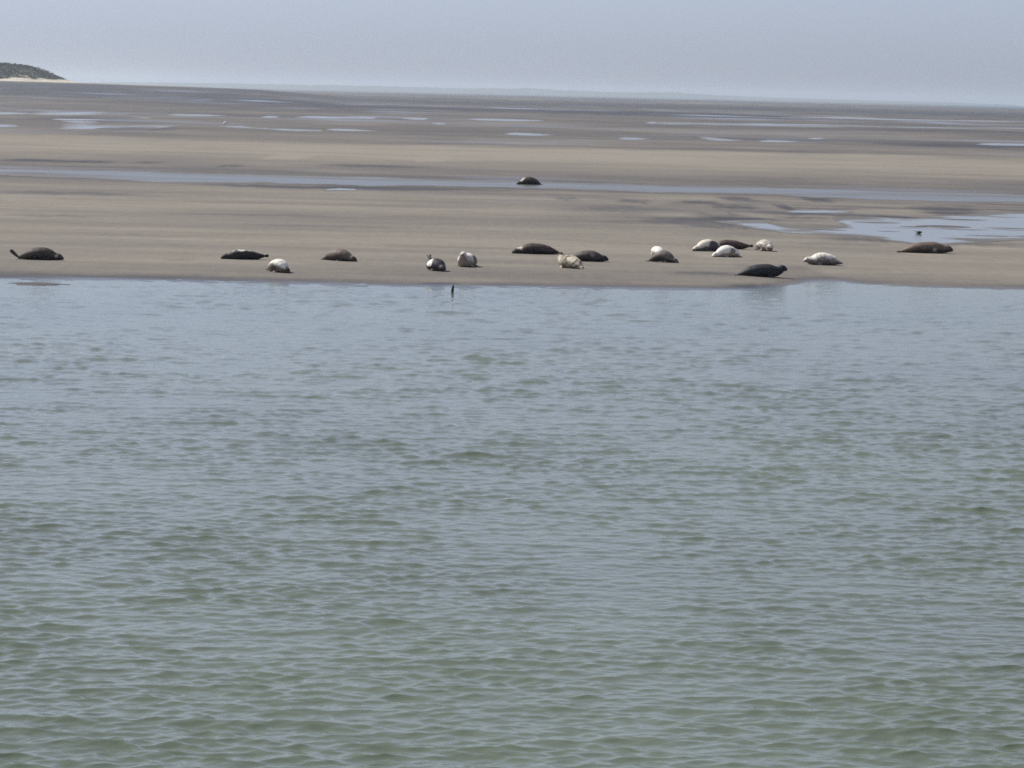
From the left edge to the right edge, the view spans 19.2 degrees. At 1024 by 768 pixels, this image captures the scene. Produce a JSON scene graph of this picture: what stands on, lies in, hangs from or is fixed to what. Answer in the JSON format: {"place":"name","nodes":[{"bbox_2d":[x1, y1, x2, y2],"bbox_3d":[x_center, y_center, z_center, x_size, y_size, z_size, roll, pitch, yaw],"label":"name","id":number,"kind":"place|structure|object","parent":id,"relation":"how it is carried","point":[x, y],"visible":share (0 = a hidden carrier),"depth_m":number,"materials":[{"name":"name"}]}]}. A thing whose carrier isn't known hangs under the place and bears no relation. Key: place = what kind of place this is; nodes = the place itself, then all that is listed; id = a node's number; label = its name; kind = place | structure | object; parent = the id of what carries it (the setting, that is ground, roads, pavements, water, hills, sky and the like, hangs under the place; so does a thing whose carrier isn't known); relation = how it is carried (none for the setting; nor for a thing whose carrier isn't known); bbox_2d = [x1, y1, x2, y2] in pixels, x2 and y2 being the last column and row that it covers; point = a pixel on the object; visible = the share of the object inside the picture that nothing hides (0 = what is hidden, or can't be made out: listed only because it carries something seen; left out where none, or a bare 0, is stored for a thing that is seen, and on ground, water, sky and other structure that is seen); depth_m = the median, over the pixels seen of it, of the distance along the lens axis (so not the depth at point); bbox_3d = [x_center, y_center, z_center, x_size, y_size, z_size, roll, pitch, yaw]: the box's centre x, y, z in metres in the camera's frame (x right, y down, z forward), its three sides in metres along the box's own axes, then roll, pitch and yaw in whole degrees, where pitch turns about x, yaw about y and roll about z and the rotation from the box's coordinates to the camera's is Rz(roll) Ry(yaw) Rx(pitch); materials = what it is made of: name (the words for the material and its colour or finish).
{"place":"outdoors","nodes":[
{"label":"outdoors","id":0,"kind":"place"},
{"bbox_2d":[0,66,76,82],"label":"dune","id":1,"kind":"structure","parent":0,"point":[13,77],"depth_m":1799.85,"materials":[{"name":"beige sand"}]},
{"bbox_2d":[0,62,59,79],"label":"dune scrub","id":2,"kind":"object","parent":1,"relation":"on","point":[25,66],"visible":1,"depth_m":1822.81,"materials":[{"name":"plant"}]},
{"bbox_2d":[0,278,1023,767],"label":"river water","id":3,"kind":"structure","parent":0,"point":[268,524],"depth_m":39.91,"materials":[{"name":"grey liquid"}]},
{"bbox_2d":[10,282,69,285],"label":"sand bar","id":4,"kind":"object","parent":3,"relation":"in","point":[37,284],"visible":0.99,"depth_m":85.41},
{"bbox_2d":[0,81,1023,289],"bbox_3d":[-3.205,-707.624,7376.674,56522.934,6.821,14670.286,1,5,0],"label":"sand flats","id":5,"kind":"structure","parent":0,"point":[104,229],"depth_m":173.23,"materials":[{"name":"beige sand"}]},
{"bbox_2d":[0,124,18,126],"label":"tidal pool","id":6,"kind":"structure","parent":5,"relation":"on","point":[6,125],"depth_m":380.96,"materials":[{"name":"grey liquid"}]},
{"bbox_2d":[0,111,27,114],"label":"tidal pool","id":7,"kind":"structure","parent":5,"relation":"on","point":[10,113],"depth_m":526.40,"materials":[{"name":"grey liquid"}]},
{"bbox_2d":[10,247,63,259],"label":"seal","id":8,"kind":"object","parent":5,"relation":"on","point":[40,253],"visible":1,"depth_m":95.40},
{"bbox_2d":[52,119,108,119],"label":"tidal pool","id":9,"kind":"structure","parent":5,"relation":"on","point":[80,119],"depth_m":461.68,"materials":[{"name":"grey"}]},
{"bbox_2d":[27,111,149,118],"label":"tidal pool","id":10,"kind":"structure","parent":5,"relation":"on","point":[77,113],"depth_m":540.30,"materials":[{"name":"grey liquid"}]},
{"bbox_2d":[58,121,183,129],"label":"tidal pool","id":11,"kind":"structure","parent":5,"relation":"on","point":[81,125],"depth_m":400.10,"materials":[{"name":"grey liquid"}]},
{"bbox_2d":[169,114,225,115],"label":"tidal pool","id":12,"kind":"structure","parent":5,"relation":"on","point":[195,115],"depth_m":574.31,"materials":[{"name":"grey liquid"}]},
{"bbox_2d":[221,250,268,259],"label":"seal","id":13,"kind":"object","parent":5,"relation":"on","point":[242,254],"visible":1,"depth_m":98.21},
{"bbox_2d":[218,125,321,130],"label":"tidal pool","id":14,"kind":"structure","parent":5,"relation":"on","point":[268,128],"depth_m":407.77,"materials":[{"name":"grey liquid"}]},
{"bbox_2d":[261,116,279,117],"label":"tidal pool","id":15,"kind":"structure","parent":5,"relation":"on","point":[270,117],"depth_m":564.18,"materials":[{"name":"grey liquid"}]},
{"bbox_2d":[266,259,289,272],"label":"seal","id":16,"kind":"object","parent":5,"relation":"on","point":[278,265],"visible":1,"depth_m":92.30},
{"bbox_2d":[300,116,376,118],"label":"tidal pool","id":17,"kind":"structure","parent":5,"relation":"on","point":[340,117],"depth_m":592.81,"materials":[{"name":"grey liquid"}]},
{"bbox_2d":[322,249,356,261],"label":"seal","id":18,"kind":"object","parent":5,"relation":"on","point":[340,254],"visible":1,"depth_m":98.63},
{"bbox_2d":[323,188,356,190],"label":"tidal pool","id":19,"kind":"structure","parent":5,"relation":"on","point":[341,189],"depth_m":168.13,"materials":[{"name":"grey liquid"}]},
{"bbox_2d":[327,128,374,130],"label":"tidal pool","id":20,"kind":"structure","parent":5,"relation":"on","point":[337,129],"depth_m":414.86,"materials":[{"name":"grey liquid"}]},
{"bbox_2d":[403,117,427,119],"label":"tidal pool","id":21,"kind":"structure","parent":5,"relation":"on","point":[414,118],"depth_m":604.97,"materials":[{"name":"grey liquid"}]},
{"bbox_2d":[426,254,445,270],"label":"seal","id":22,"kind":"object","parent":5,"relation":"on","point":[435,264],"visible":1,"depth_m":94.37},
{"bbox_2d":[457,251,477,266],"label":"seal","id":23,"kind":"object","parent":5,"relation":"on","point":[465,259],"visible":1,"depth_m":96.89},
{"bbox_2d":[468,118,543,121],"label":"tidal pool","id":24,"kind":"structure","parent":5,"relation":"on","point":[501,120],"depth_m":621.45,"materials":[{"name":"grey liquid"}]},
{"bbox_2d":[0,168,1023,202],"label":"tidal channel","id":25,"kind":"object","parent":5,"relation":"on","point":[150,176],"visible":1,"depth_m":183.58,"materials":[{"name":"grey liquid"}]},
{"bbox_2d":[516,176,542,184],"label":"seal","id":26,"kind":"object","parent":25,"relation":"on","point":[528,180],"visible":1,"depth_m":185.74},
{"bbox_2d":[507,132,548,135],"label":"tidal pool","id":27,"kind":"structure","parent":5,"relation":"on","point":[527,134],"depth_m":411.76,"materials":[{"name":"grey liquid"}]},
{"bbox_2d":[512,243,562,253],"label":"seal","id":28,"kind":"object","parent":5,"relation":"on","point":[532,248],"visible":1,"depth_m":105.81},
{"bbox_2d":[557,255,585,268],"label":"seal","id":29,"kind":"object","parent":5,"relation":"on","point":[569,261],"visible":1,"depth_m":97.57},
{"bbox_2d":[573,250,608,261],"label":"seal","id":30,"kind":"object","parent":5,"relation":"on","point":[591,256],"visible":0.77,"depth_m":101.82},
{"bbox_2d":[618,137,648,139],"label":"tidal pool","id":31,"kind":"structure","parent":5,"relation":"on","point":[630,138],"depth_m":396.42,"materials":[{"name":"grey liquid"}]},
{"bbox_2d":[651,246,663,253],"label":"seal","id":32,"kind":"object","parent":5,"relation":"on","point":[655,249],"visible":0.56,"depth_m":106.94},
{"bbox_2d":[647,250,678,262],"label":"seal","id":33,"kind":"object","parent":5,"relation":"on","point":[664,255],"visible":1,"depth_m":102.36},
{"bbox_2d":[692,239,720,250],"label":"seal","id":34,"kind":"object","parent":5,"relation":"on","point":[707,245],"visible":0.88,"depth_m":110.50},
{"bbox_2d":[698,136,744,141],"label":"tidal pool","id":35,"kind":"structure","parent":5,"relation":"on","point":[717,139],"depth_m":406.69,"materials":[{"name":"grey liquid"}]},
{"bbox_2d":[712,245,742,256],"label":"seal","id":36,"kind":"object","parent":5,"relation":"on","point":[726,251],"visible":1,"depth_m":106.66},
{"bbox_2d":[718,240,752,248],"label":"seal","id":37,"kind":"object","parent":5,"relation":"on","point":[736,244],"visible":0.59,"depth_m":112.40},
{"bbox_2d":[734,264,787,277],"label":"seal","id":38,"kind":"object","parent":5,"relation":"on","point":[766,270],"visible":1,"depth_m":95.96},
{"bbox_2d":[753,239,772,250],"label":"seal","id":39,"kind":"object","parent":5,"relation":"on","point":[764,245],"visible":1,"depth_m":111.54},
{"bbox_2d":[758,140,798,142],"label":"tidal pool","id":40,"kind":"structure","parent":5,"relation":"on","point":[779,141],"depth_m":402.35,"materials":[{"name":"grey liquid"}]},
{"bbox_2d":[807,137,825,139],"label":"tidal pool","id":41,"kind":"structure","parent":5,"relation":"on","point":[816,138],"depth_m":441.36,"materials":[{"name":"grey liquid"}]},
{"bbox_2d":[786,210,853,212],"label":"tidal pool","id":42,"kind":"structure","parent":5,"relation":"on","point":[817,211],"depth_m":151.78,"materials":[{"name":"grey liquid"}]},
{"bbox_2d":[803,252,842,264],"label":"seal","id":43,"kind":"object","parent":5,"relation":"on","point":[822,258],"visible":1,"depth_m":102.94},
{"bbox_2d":[806,229,846,230],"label":"sand bar","id":44,"kind":"object","parent":5,"relation":"on","point":[825,229],"visible":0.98,"depth_m":130.62,"materials":[{"name":"grey sand"}]},
{"bbox_2d":[654,122,1023,128],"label":"tidal pool","id":45,"kind":"structure","parent":5,"relation":"on","point":[757,124],"depth_m":666.87,"materials":[{"name":"grey liquid"}]},
{"bbox_2d":[714,211,1023,244],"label":"tidal pool","id":46,"kind":"structure","parent":5,"relation":"on","point":[994,223],"depth_m":133.82,"materials":[{"name":"grey liquid"}]},
{"bbox_2d":[860,222,891,222],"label":"sand bar","id":47,"kind":"object","parent":46,"relation":"in","point":[875,222],"visible":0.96,"depth_m":139.56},
{"bbox_2d":[919,225,970,227],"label":"sand bar","id":48,"kind":"object","parent":46,"relation":"in","point":[945,226],"visible":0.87,"depth_m":136.63,"materials":[{"name":"grey sand"}]},
{"bbox_2d":[965,235,1008,236],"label":"sand bar","id":49,"kind":"object","parent":46,"relation":"in","point":[986,235],"visible":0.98,"depth_m":128.35,"materials":[{"name":"grey sand"}]},
{"bbox_2d":[801,116,1023,121],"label":"tidal pool","id":50,"kind":"structure","parent":5,"relation":"on","point":[905,119],"depth_m":987.61,"materials":[{"name":"grey liquid"}]},
{"bbox_2d":[896,242,952,253],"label":"seal","id":51,"kind":"object","parent":5,"relation":"on","point":[928,247],"visible":1,"depth_m":112.86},
{"bbox_2d":[943,219,985,220],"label":"sand bar","id":52,"kind":"object","parent":5,"relation":"on","point":[964,219],"visible":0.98,"depth_m":145.45,"materials":[{"name":"grey sand"}]},
{"bbox_2d":[976,143,1023,145],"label":"tidal pool","id":53,"kind":"structure","parent":5,"relation":"on","point":[1004,144],"depth_m":422.99,"materials":[{"name":"grey liquid"}]},
{"bbox_2d":[0,0,1023,105],"label":"sky","id":54,"kind":"structure","parent":0,"point":[962,51],"materials":[{"name":"grey"}]},
{"bbox_2d":[94,82,1018,105],"bbox_3d":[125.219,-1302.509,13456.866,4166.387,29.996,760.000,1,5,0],"label":"hills","id":55,"kind":"structure","parent":0,"point":[528,91],"depth_m":13170.65,"materials":[{"name":"grey"}]},
{"bbox_2d":[208,87,1023,108],"bbox_3d":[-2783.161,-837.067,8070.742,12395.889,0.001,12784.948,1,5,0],"label":"sea","id":56,"kind":"structure","parent":0,"point":[1002,107],"depth_m":9429.70,"materials":[{"name":"liquid"}]}
]}

